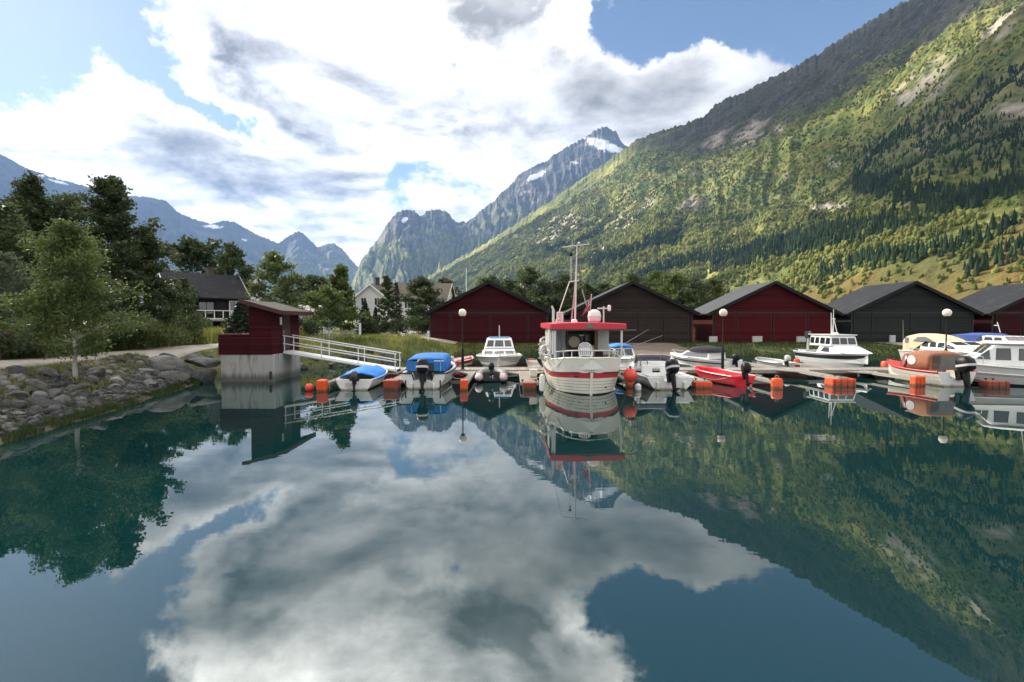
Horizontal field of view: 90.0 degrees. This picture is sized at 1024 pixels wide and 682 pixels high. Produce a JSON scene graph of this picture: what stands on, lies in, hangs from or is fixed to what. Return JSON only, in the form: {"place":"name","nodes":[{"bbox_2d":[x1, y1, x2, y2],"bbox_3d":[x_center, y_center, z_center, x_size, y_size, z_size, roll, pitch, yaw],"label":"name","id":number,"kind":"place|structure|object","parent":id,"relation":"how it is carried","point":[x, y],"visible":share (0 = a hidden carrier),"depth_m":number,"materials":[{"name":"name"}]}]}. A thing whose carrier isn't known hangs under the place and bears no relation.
{"place":"outdoors","nodes":[
{"label":"outdoors","id":0,"kind":"place"},
{"bbox_2d":[0,154,357,317],"bbox_3d":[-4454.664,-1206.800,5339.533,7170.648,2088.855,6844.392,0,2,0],"label":"blue mountains","id":1,"kind":"structure","parent":0,"point":[305,253],"depth_m":6256.40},
{"bbox_2d":[0,334,429,369],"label":"path","id":2,"kind":"structure","parent":0,"point":[179,351],"depth_m":24.35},
{"bbox_2d":[0,318,902,444],"bbox_3d":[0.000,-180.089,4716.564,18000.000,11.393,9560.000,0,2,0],"label":"ground","id":3,"kind":"structure","parent":0,"point":[315,364],"depth_m":37.73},
{"bbox_2d":[0,251,48,359],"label":"willow shrub","id":4,"kind":"object","parent":3,"relation":"on","point":[7,279],"visible":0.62,"depth_m":19.71,"materials":[{"name":"green plant"}]},
{"bbox_2d":[0,200,60,321],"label":"alder tree","id":5,"kind":"object","parent":3,"relation":"on","point":[11,227],"visible":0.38,"depth_m":24.00,"materials":[{"name":"green plant"}]},
{"bbox_2d":[0,170,73,322],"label":"alder tree","id":6,"kind":"object","parent":3,"relation":"on","point":[29,194],"visible":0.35,"depth_m":29.36,"materials":[{"name":"green plant"}]},
{"bbox_2d":[20,397,53,407],"bbox_3d":[-13.366,1.765,14.399,0.776,0.353,0.423,7,-7,-25],"label":"boulder","id":7,"kind":"object","parent":3,"relation":"on","point":[42,402],"visible":0.61,"depth_m":14.34,"materials":[{"name":"stone"}]},
{"bbox_2d":[0,322,86,358],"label":"shrub","id":8,"kind":"object","parent":3,"relation":"on","point":[38,347],"visible":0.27,"depth_m":20.31,"materials":[{"name":"green plant"}]},
{"bbox_2d":[6,190,123,324],"bbox_3d":[-27.716,-4.262,31.882,7.478,10.147,8.142,2,3,39],"label":"alder tree","id":9,"kind":"object","parent":3,"relation":"on","point":[64,200],"visible":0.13,"depth_m":30.81,"materials":[{"name":"green plant"}]},
{"bbox_2d":[0,351,150,405],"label":"bank moss","id":10,"kind":"object","parent":3,"relation":"on","point":[56,365],"visible":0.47,"depth_m":18.06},
{"bbox_2d":[0,215,156,379],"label":"birch tree","id":11,"kind":"object","parent":3,"relation":"on","point":[72,262],"visible":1,"depth_m":17.14,"materials":[{"name":"green plant"}]},
{"bbox_2d":[37,313,143,353],"bbox_3d":[-19.391,-0.264,23.934,4.159,2.168,3.883,0,2,0],"label":"shrub","id":12,"kind":"object","parent":3,"relation":"on","point":[114,336],"visible":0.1,"depth_m":24.95,"materials":[{"name":"green plant"}]},
{"bbox_2d":[0,355,192,435],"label":"rubble","id":13,"kind":"object","parent":3,"relation":"on","point":[9,414],"visible":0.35,"depth_m":16.44,"materials":[{"name":"stone"}]},
{"bbox_2d":[0,378,201,443],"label":"shore grass","id":14,"kind":"structure","parent":3,"relation":"on","point":[52,421],"depth_m":14.91,"materials":[{"name":"green plant"}]},
{"bbox_2d":[64,174,183,342],"bbox_3d":[-21.099,-3.844,27.092,5.557,9.759,4.781,1,3,29],"label":"alder tree","id":15,"kind":"object","parent":3,"relation":"on","point":[114,203],"visible":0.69,"depth_m":26.45,"materials":[{"name":"green plant"}]},
{"bbox_2d":[117,225,200,342],"bbox_3d":[-21.077,-2.879,29.651,4.065,7.497,4.442,1,3,32],"label":"alder tree","id":16,"kind":"object","parent":3,"relation":"on","point":[151,252],"visible":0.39,"depth_m":29.45,"materials":[{"name":"green plant"}]},
{"bbox_2d":[124,319,193,349],"bbox_3d":[-19.490,-0.258,27.126,4.204,1.963,3.598,0,2,0],"label":"shrub","id":17,"kind":"object","parent":3,"relation":"on","point":[159,333],"visible":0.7,"depth_m":26.32,"materials":[{"name":"green plant"}]},
{"bbox_2d":[110,308,212,345],"bbox_3d":[-20.411,-0.684,29.943,4.176,2.525,4.300,0,2,0],"label":"shrub","id":18,"kind":"object","parent":3,"relation":"on","point":[181,321],"visible":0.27,"depth_m":30.78,"materials":[{"name":"green plant"}]},
{"bbox_2d":[1,326,323,359],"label":"tall weeds","id":19,"kind":"object","parent":3,"relation":"on","point":[213,336],"visible":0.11,"depth_m":28.58,"materials":[{"name":"green plant"}]},
{"bbox_2d":[145,355,183,370],"bbox_3d":[-15.575,1.093,22.922,1.474,0.872,0.880,3,8,-17],"label":"boulder","id":20,"kind":"object","parent":3,"relation":"on","point":[164,363],"visible":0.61,"depth_m":22.68,"materials":[{"name":"stone"}]},
{"bbox_2d":[158,371,189,380],"bbox_3d":[-14.875,1.704,22.344,1.382,0.818,0.880,0,-6,-17],"label":"boulder","id":21,"kind":"object","parent":3,"relation":"on","point":[179,375],"visible":0.27,"depth_m":22.29,"materials":[{"name":"stone"}]},
{"bbox_2d":[173,277,207,344],"bbox_3d":[-21.052,-1.712,32.806,2.493,4.804,2.869,0,2,0],"label":"young spruce","id":22,"kind":"object","parent":3,"relation":"on","point":[189,306],"visible":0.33,"depth_m":32.88,"materials":[{"name":"green plant"}]},
{"bbox_2d":[155,234,233,273],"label":"garden tree","id":23,"kind":"object","parent":3,"relation":"on","point":[198,255],"visible":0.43,"depth_m":68.44,"materials":[{"name":"green plant"}]},
{"bbox_2d":[89,326,313,350],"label":"yellow weeds","id":24,"kind":"object","parent":3,"relation":"on","point":[198,341],"visible":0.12,"depth_m":33.16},
{"bbox_2d":[189,368,216,383],"bbox_3d":[-14.134,1.719,23.258,1.085,0.941,0.777,0,2,4],"label":"boulder","id":25,"kind":"object","parent":3,"relation":"on","point":[205,375],"visible":0.73,"depth_m":23.12,"materials":[{"name":"stone"}]},
{"bbox_2d":[189,357,220,367],"bbox_3d":[-14.371,1.006,24.046,1.496,0.487,0.741,4,0,-17],"label":"boulder","id":26,"kind":"object","parent":25,"relation":"on","point":[205,362],"visible":0.97,"depth_m":23.85,"materials":[{"name":"stone"}]},
{"bbox_2d":[157,268,250,327],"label":"black house","id":27,"kind":"structure","parent":3,"relation":"on","point":[220,296],"depth_m":56.62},
{"bbox_2d":[204,241,258,300],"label":"garden birch","id":28,"kind":"object","parent":3,"relation":"on","point":[233,255],"visible":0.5,"depth_m":61.15,"materials":[{"name":"green plant"}]},
{"bbox_2d":[217,299,248,333],"bbox_3d":[-19.322,-1.251,37.148,3.702,3.571,3.618,2,3,40],"label":"spruce tree","id":29,"kind":"object","parent":3,"relation":"on","point":[239,318],"visible":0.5,"depth_m":36.49,"materials":[{"name":"green plant"}]},
{"bbox_2d":[217,299,313,381],"bbox_3d":[-12.194,0.923,25.149,3.602,5.824,3.760,0,2,0],"label":"red hut","id":30,"kind":"object","parent":3,"relation":"on","point":[255,354],"visible":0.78,"depth_m":23.67,"materials":[{"name":"wood"}]},
{"bbox_2d":[282,315,289,351],"bbox_3d":[-11.058,-0.412,25.053,0.040,1.900,0.850,0,2,0],"label":"door","id":31,"kind":"structure","parent":30,"relation":"in","point":[285,318],"depth_m":25.06,"materials":[{"name":"wood"}]},
{"bbox_2d":[240,250,307,321],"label":"garden birch","id":32,"kind":"object","parent":3,"relation":"on","point":[273,265],"visible":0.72,"depth_m":45.69,"materials":[{"name":"green plant"}]},
{"bbox_2d":[289,274,331,304],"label":"garden tree","id":33,"kind":"object","parent":3,"relation":"on","point":[313,282],"visible":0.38,"depth_m":73.40,"materials":[{"name":"green plant"}]},
{"bbox_2d":[299,317,327,337],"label":"shrub","id":34,"kind":"object","parent":3,"relation":"on","point":[310,327],"visible":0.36,"depth_m":42.47,"materials":[{"name":"green plant"}]},
{"bbox_2d":[300,285,352,338],"bbox_3d":[-13.316,-1.697,36.864,3.725,4.653,3.685,0,2,0],"label":"garden birch","id":35,"kind":"object","parent":3,"relation":"on","point":[330,299],"visible":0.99,"depth_m":36.46,"materials":[{"name":"green plant"}]},
{"bbox_2d":[309,262,368,338],"bbox_3d":[-13.437,-2.803,39.995,3.808,6.612,3.383,1,2,22],"label":"garden birch","id":36,"kind":"object","parent":3,"relation":"on","point":[339,278],"visible":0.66,"depth_m":39.56,"materials":[{"name":"green plant"}]},
{"bbox_2d":[354,301,375,334],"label":"cypress","id":37,"kind":"object","parent":3,"relation":"on","point":[363,325],"visible":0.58,"depth_m":51.73,"materials":[{"name":"green plant"}]},
{"bbox_2d":[376,274,397,333],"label":"spruce tree","id":38,"kind":"object","parent":3,"relation":"on","point":[388,300],"visible":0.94,"depth_m":59.51,"materials":[{"name":"green plant"}]},
{"bbox_2d":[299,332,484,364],"bbox_3d":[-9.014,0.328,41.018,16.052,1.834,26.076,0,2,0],"label":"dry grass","id":39,"kind":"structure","parent":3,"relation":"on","point":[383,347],"depth_m":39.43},
{"bbox_2d":[300,332,485,367],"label":"bank grass","id":40,"kind":"structure","parent":3,"relation":"on","point":[422,348],"depth_m":39.24,"materials":[{"name":"green plant"}]},
{"bbox_2d":[364,315,429,335],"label":"hedge","id":41,"kind":"object","parent":3,"relation":"on","point":[411,322],"visible":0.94,"depth_m":51.75,"materials":[{"name":"green plant"}]},
{"bbox_2d":[388,282,406,332],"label":"spruce tree","id":42,"kind":"object","parent":3,"relation":"on","point":[397,293],"visible":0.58,"depth_m":61.79,"materials":[{"name":"green plant"}]},
{"bbox_2d":[353,277,455,329],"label":"white house","id":43,"kind":"structure","parent":3,"relation":"on","point":[371,294],"depth_m":84.04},
{"bbox_2d":[398,275,444,331],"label":"garden tree","id":44,"kind":"object","parent":3,"relation":"on","point":[420,287],"visible":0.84,"depth_m":59.26,"materials":[{"name":"green plant"}]},
{"bbox_2d":[422,281,551,342],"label":"boathouse","id":45,"kind":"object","parent":3,"relation":"on","point":[489,307],"visible":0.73,"depth_m":48.91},
{"bbox_2d":[433,313,449,339],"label":"door","id":46,"kind":"structure","parent":45,"relation":"in","point":[441,321],"depth_m":48.93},
{"bbox_2d":[451,313,489,341],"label":"door","id":47,"kind":"structure","parent":45,"relation":"in","point":[476,326],"depth_m":48.93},
{"bbox_2d":[491,313,526,341],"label":"door","id":48,"kind":"structure","parent":45,"relation":"in","point":[513,325],"depth_m":48.93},
{"bbox_2d":[528,313,544,341],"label":"door","id":49,"kind":"structure","parent":45,"relation":"in","point":[535,331],"depth_m":48.93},
{"bbox_2d":[511,265,551,305],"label":"alder tree","id":50,"kind":"object","parent":3,"relation":"on","point":[528,277],"visible":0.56,"depth_m":74.02,"materials":[{"name":"green plant"}]},
{"bbox_2d":[531,293,571,322],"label":"alder tree","id":51,"kind":"object","parent":3,"relation":"on","point":[556,301],"visible":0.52,"depth_m":69.04,"materials":[{"name":"green plant"}]},
{"bbox_2d":[536,273,592,320],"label":"alder tree","id":52,"kind":"object","parent":3,"relation":"on","point":[560,285],"visible":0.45,"depth_m":72.61,"materials":[{"name":"green plant"}]},
{"bbox_2d":[563,281,700,342],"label":"boathouse","id":53,"kind":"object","parent":3,"relation":"on","point":[637,309],"visible":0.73,"depth_m":48.91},
{"bbox_2d":[611,313,637,341],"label":"door","id":54,"kind":"structure","parent":53,"relation":"in","point":[630,319],"depth_m":48.93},
{"bbox_2d":[639,313,662,341],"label":"door","id":55,"kind":"structure","parent":53,"relation":"in","point":[653,322],"depth_m":48.93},
{"bbox_2d":[664,313,688,341],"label":"door","id":56,"kind":"structure","parent":53,"relation":"in","point":[676,325],"depth_m":48.93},
{"bbox_2d":[617,271,657,290],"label":"alder tree","id":57,"kind":"object","parent":3,"relation":"on","point":[632,276],"visible":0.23,"depth_m":84.83,"materials":[{"name":"green plant"}]},
{"bbox_2d":[609,343,688,354],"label":"slipway","id":58,"kind":"structure","parent":3,"relation":"on","point":[662,348],"depth_m":44.64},
{"bbox_2d":[639,269,676,295],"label":"alder tree","id":59,"kind":"object","parent":3,"relation":"on","point":[655,275],"visible":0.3,"depth_m":87.06,"materials":[{"name":"green plant"}]},
{"bbox_2d":[428,341,902,356],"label":"lawn","id":60,"kind":"structure","parent":3,"relation":"on","point":[801,345],"depth_m":45.06,"materials":[{"name":"green plant"}]},
{"bbox_2d":[441,348,899,356],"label":"reeds","id":61,"kind":"object","parent":3,"relation":"on","point":[759,354],"visible":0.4,"depth_m":41.44,"materials":[{"name":"green plant"}]},
{"bbox_2d":[651,272,704,302],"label":"alder tree","id":62,"kind":"object","parent":3,"relation":"on","point":[674,280],"visible":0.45,"depth_m":78.91,"materials":[{"name":"green plant"}]},
{"bbox_2d":[670,287,707,308],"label":"alder tree","id":63,"kind":"object","parent":3,"relation":"on","point":[681,295],"visible":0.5,"depth_m":71.02,"materials":[{"name":"green plant"}]},
{"bbox_2d":[684,276,713,305],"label":"alder tree","id":64,"kind":"object","parent":3,"relation":"on","point":[701,290],"visible":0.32,"depth_m":80.58,"materials":[{"name":"green plant"}]},
{"bbox_2d":[697,277,731,305],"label":"alder tree","id":65,"kind":"object","parent":3,"relation":"on","point":[718,290],"visible":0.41,"depth_m":88.85,"materials":[{"name":"green plant"}]},
{"bbox_2d":[693,281,842,342],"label":"boathouse","id":66,"kind":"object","parent":3,"relation":"on","point":[774,311],"visible":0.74,"depth_m":48.92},
{"bbox_2d":[715,313,735,341],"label":"door","id":67,"kind":"structure","parent":66,"relation":"in","point":[729,321],"depth_m":48.93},
{"bbox_2d":[736,313,771,341],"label":"door","id":68,"kind":"structure","parent":66,"relation":"in","point":[749,325],"depth_m":48.93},
{"bbox_2d":[773,313,806,341],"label":"door","id":69,"kind":"structure","parent":66,"relation":"in","point":[786,326],"depth_m":48.93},
{"bbox_2d":[808,313,830,341],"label":"door","id":70,"kind":"structure","parent":66,"relation":"in","point":[818,323],"depth_m":48.92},
{"bbox_2d":[826,281,983,341],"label":"boathouse","id":71,"kind":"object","parent":3,"relation":"on","point":[896,312],"visible":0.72,"depth_m":48.92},
{"bbox_2d":[853,313,870,341],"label":"door","id":72,"kind":"structure","parent":71,"relation":"in","point":[862,321],"depth_m":48.93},
{"bbox_2d":[871,313,908,341],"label":"door","id":73,"kind":"structure","parent":71,"relation":"in","point":[883,325],"depth_m":48.93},
{"bbox_2d":[910,313,939,334],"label":"door","id":74,"kind":"structure","parent":71,"relation":"in","point":[920,323],"depth_m":48.92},
{"bbox_2d":[940,313,970,334],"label":"door","id":75,"kind":"structure","parent":71,"relation":"in","point":[958,323],"depth_m":48.92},
{"bbox_2d":[958,283,1023,335],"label":"boathouse","id":76,"kind":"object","parent":3,"relation":"on","point":[1002,306],"visible":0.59,"depth_m":49.47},
{"bbox_2d":[995,313,1021,335],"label":"door","id":77,"kind":"structure","parent":76,"relation":"in","point":[1010,324],"depth_m":48.92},
{"bbox_2d":[0,0,908,266],"label":"sky","id":78,"kind":"structure","parent":0,"point":[325,121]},
{"bbox_2d":[351,126,625,312],"bbox_3d":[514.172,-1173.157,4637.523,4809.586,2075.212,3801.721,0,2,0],"label":"snowy mountain","id":79,"kind":"structure","parent":0,"point":[407,246],"depth_m":4928.02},
{"bbox_2d":[0,354,1023,681],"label":"water","id":80,"kind":"structure","parent":0,"point":[798,528],"depth_m":6.70,"materials":[{"name":"liquid"}]},
{"bbox_2d":[316,372,346,391],"bbox_3d":[-7.620,1.907,23.170,1.560,0.910,5.640,0,2,0],"label":"finger dock","id":81,"kind":"object","parent":80,"relation":"on","point":[322,385],"visible":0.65,"depth_m":20.38,"materials":[{"name":"plastic"}]},
{"bbox_2d":[333,365,390,390],"bbox_3d":[-6.352,1.603,23.210,2.468,1.080,5.639,0,2,-1],"label":"motorboat","id":82,"kind":"object","parent":80,"relation":"on","point":[365,377],"visible":0.89,"depth_m":21.38,"materials":[{"name":"white plastic"}]},
{"bbox_2d":[383,375,403,389],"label":"finger dock","id":83,"kind":"object","parent":80,"relation":"on","point":[393,383],"visible":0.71,"depth_m":20.87,"materials":[{"name":"orange plastic"}]},
{"bbox_2d":[384,370,402,379],"bbox_3d":[-6.000,1.784,25.187,2.600,0.560,1.500,0,2,0],"label":"landing float","id":84,"kind":"object","parent":80,"relation":"on","point":[391,375],"visible":0.04,"depth_m":24.54,"materials":[{"name":"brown wood"}]},
{"bbox_2d":[283,334,401,372],"bbox_3d":[-8.275,0.604,25.142,5.466,1.829,1.110,0,2,0],"label":"gangway","id":85,"kind":"object","parent":84,"relation":"on","point":[330,358],"visible":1,"depth_m":24.70,"materials":[{"name":"white metal"}]},
{"bbox_2d":[399,353,462,390],"bbox_3d":[-3.379,1.398,23.328,2.779,1.705,5.884,0,2,1],"label":"motorboat","id":86,"kind":"object","parent":80,"relation":"on","point":[421,371],"visible":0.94,"depth_m":21.88,"materials":[{"name":"white plastic"}]},
{"bbox_2d":[458,371,477,390],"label":"finger dock","id":87,"kind":"object","parent":80,"relation":"on","point":[465,381],"visible":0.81,"depth_m":21.45,"materials":[{"name":"plastic"}]},
{"bbox_2d":[475,362,507,381],"bbox_3d":[-0.950,1.386,24.470,1.504,0.871,2.921,0,2,0],"label":"inflatable dinghy","id":88,"kind":"object","parent":80,"relation":"on","point":[491,372],"visible":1,"depth_m":23.60,"materials":[{"name":"rubber"}]},
{"bbox_2d":[476,325,521,366],"bbox_3d":[-0.774,0.480,31.142,2.844,2.850,6.221,0,2,-1],"label":"cabin cruiser","id":89,"kind":"object","parent":80,"relation":"on","point":[499,351],"visible":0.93,"depth_m":29.74,"materials":[{"name":"white plastic"}]},
{"bbox_2d":[507,371,544,389],"bbox_3d":[0.720,1.937,23.422,2.060,0.830,5.140,0,2,0],"label":"finger dock","id":90,"kind":"object","parent":80,"relation":"on","point":[527,382],"visible":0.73,"depth_m":21.69,"materials":[{"name":"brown wood"}]},
{"bbox_2d":[537,242,625,394],"bbox_3d":[2.983,-1.037,23.860,3.985,6.840,9.649,0,2,0],"label":"fishing boat","id":91,"kind":"object","parent":80,"relation":"on","point":[567,369],"visible":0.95,"depth_m":20.19,"materials":[{"name":"white paint"}]},
{"bbox_2d":[609,329,663,366],"bbox_3d":[6.675,0.554,30.956,4.079,2.516,3.735,-2,3,-45],"label":"motorboat","id":92,"kind":"object","parent":80,"relation":"on","point":[628,350],"visible":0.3,"depth_m":29.73,"materials":[{"name":"white plastic"}]},
{"bbox_2d":[393,367,888,375],"bbox_3d":[12.700,1.715,26.735,40.700,0.580,1.618,0,2,0],"label":"floating dock","id":93,"kind":"object","parent":80,"relation":"on","point":[772,371],"visible":0.1,"depth_m":26.27,"materials":[{"name":"grey wood"}]},
{"bbox_2d":[627,354,694,391],"bbox_3d":[6.407,1.404,23.017,2.778,1.552,5.718,0,2,-2],"label":"speedboat","id":94,"kind":"object","parent":80,"relation":"on","point":[658,371],"visible":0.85,"depth_m":21.30,"materials":[{"name":"plastic"}]},
{"bbox_2d":[680,371,711,388],"bbox_3d":[8.020,1.928,23.672,1.860,0.830,4.640,0,2,0],"label":"finger dock","id":95,"kind":"object","parent":80,"relation":"on","point":[698,382],"visible":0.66,"depth_m":21.40,"materials":[{"name":"orange plastic"}]},
{"bbox_2d":[670,345,742,366],"bbox_3d":[11.207,1.048,30.032,2.024,1.600,4.878,-1,3,-32],"label":"speedboat","id":96,"kind":"object","parent":80,"relation":"on","point":[707,355],"visible":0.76,"depth_m":29.22,"materials":[{"name":"white plastic"}]},
{"bbox_2d":[695,362,762,387],"bbox_3d":[9.843,1.446,23.260,2.646,1.204,3.710,0,2,12],"label":"motorboat","id":97,"kind":"object","parent":80,"relation":"on","point":[744,378],"visible":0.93,"depth_m":22.36,"materials":[{"name":"red plastic"}]},
{"bbox_2d":[736,371,782,388],"bbox_3d":[11.050,1.816,23.562,1.600,0.962,4.850,0,2,0],"label":"finger dock","id":98,"kind":"object","parent":80,"relation":"on","point":[776,383],"visible":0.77,"depth_m":21.25,"materials":[{"name":"orange plastic"}]},
{"bbox_2d":[755,355,796,366],"bbox_3d":[15.582,1.257,30.568,1.480,1.040,3.427,0,2,-3],"label":"dinghy","id":99,"kind":"object","parent":80,"relation":"on","point":[786,362],"visible":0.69,"depth_m":29.84,"materials":[{"name":"plastic"}]},
{"bbox_2d":[776,369,855,386],"bbox_3d":[14.200,1.873,23.919,1.740,0.920,4.141,0,2,0],"label":"finger dock","id":100,"kind":"object","parent":80,"relation":"on","point":[836,380],"visible":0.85,"depth_m":22.09,"materials":[{"name":"orange plastic"}]},
{"bbox_2d":[793,309,872,366],"bbox_3d":[19.555,0.013,30.923,2.344,3.900,6.021,0,2,2],"label":"fishing boat","id":101,"kind":"object","parent":80,"relation":"on","point":[836,349],"visible":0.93,"depth_m":30.18,"materials":[{"name":"white paint"}]},
{"bbox_2d":[846,370,925,385],"bbox_3d":[17.700,1.892,24.070,1.600,0.870,3.840,0,2,0],"label":"finger dock","id":102,"kind":"object","parent":80,"relation":"on","point":[917,380],"visible":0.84,"depth_m":23.01,"materials":[{"name":"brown wood"}]},
{"bbox_2d":[887,350,978,388],"bbox_3d":[18.994,1.367,23.520,2.385,1.937,4.722,0,2,-1],"label":"motorboat","id":103,"kind":"object","parent":80,"relation":"on","point":[958,369],"visible":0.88,"depth_m":22.50,"materials":[{"name":"brown fabric"}]},
{"bbox_2d":[932,356,959,368],"bbox_3d":[19.090,0.937,22.502,1.220,0.550,0.012,0,2,-1],"label":"canopy back window","id":104,"kind":"structure","parent":103,"relation":"in","point":[939,362],"depth_m":22.49,"materials":[{"name":"plastic"}]},
{"bbox_2d":[898,333,980,359],"bbox_3d":[26.200,0.351,30.585,2.394,3.250,5.722,0,2,2],"label":"cabin cruiser","id":105,"kind":"object","parent":80,"relation":"on","point":[933,341],"visible":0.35,"depth_m":30.88,"materials":[{"name":"beige plastic"}]},
{"bbox_2d":[907,340,1023,385],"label":"cabin cruiser","id":106,"kind":"object","parent":80,"relation":"on","point":[1003,360],"visible":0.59,"depth_m":22.30,"materials":[{"name":"white plastic"}]},
{"bbox_2d":[951,322,1023,343],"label":"cabin cruiser","id":107,"kind":"object","parent":80,"relation":"on","point":[976,337],"visible":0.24,"depth_m":32.28,"materials":[{"name":"blue plastic"}]},
{"bbox_2d":[973,377,1009,388],"bbox_3d":[20.350,1.928,23.672,1.820,0.830,4.640,0,2,0],"label":"finger dock","id":108,"kind":"object","parent":80,"relation":"on","point":[988,383],"visible":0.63,"depth_m":21.38,"materials":[{"name":"orange plastic"}]},
{"bbox_2d":[428,0,1023,303],"bbox_3d":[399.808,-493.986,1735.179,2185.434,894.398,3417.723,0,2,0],"label":"mountain slope","id":109,"kind":"structure","parent":0,"point":[907,19],"depth_m":1038.38,"materials":[{"name":"plant"}]},
{"bbox_2d":[429,0,1021,297],"bbox_3d":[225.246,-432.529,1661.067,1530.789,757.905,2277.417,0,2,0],"label":"birch forest","id":110,"kind":"object","parent":109,"relation":"on","point":[722,226],"visible":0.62,"depth_m":1161.03,"materials":[{"name":"plant"}]},
{"bbox_2d":[545,62,1023,284],"bbox_3d":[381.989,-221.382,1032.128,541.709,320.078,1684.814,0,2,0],"label":"spruce forest","id":111,"kind":"object","parent":109,"relation":"on","point":[887,182],"visible":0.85,"depth_m":424.89,"materials":[{"name":"plant"}]},
{"bbox_2d":[643,21,1023,303],"bbox_3d":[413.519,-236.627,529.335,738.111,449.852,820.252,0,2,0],"label":"birch forest","id":112,"kind":"object","parent":109,"relation":"on","point":[778,263],"visible":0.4,"depth_m":426.42,"materials":[{"name":"plant"}]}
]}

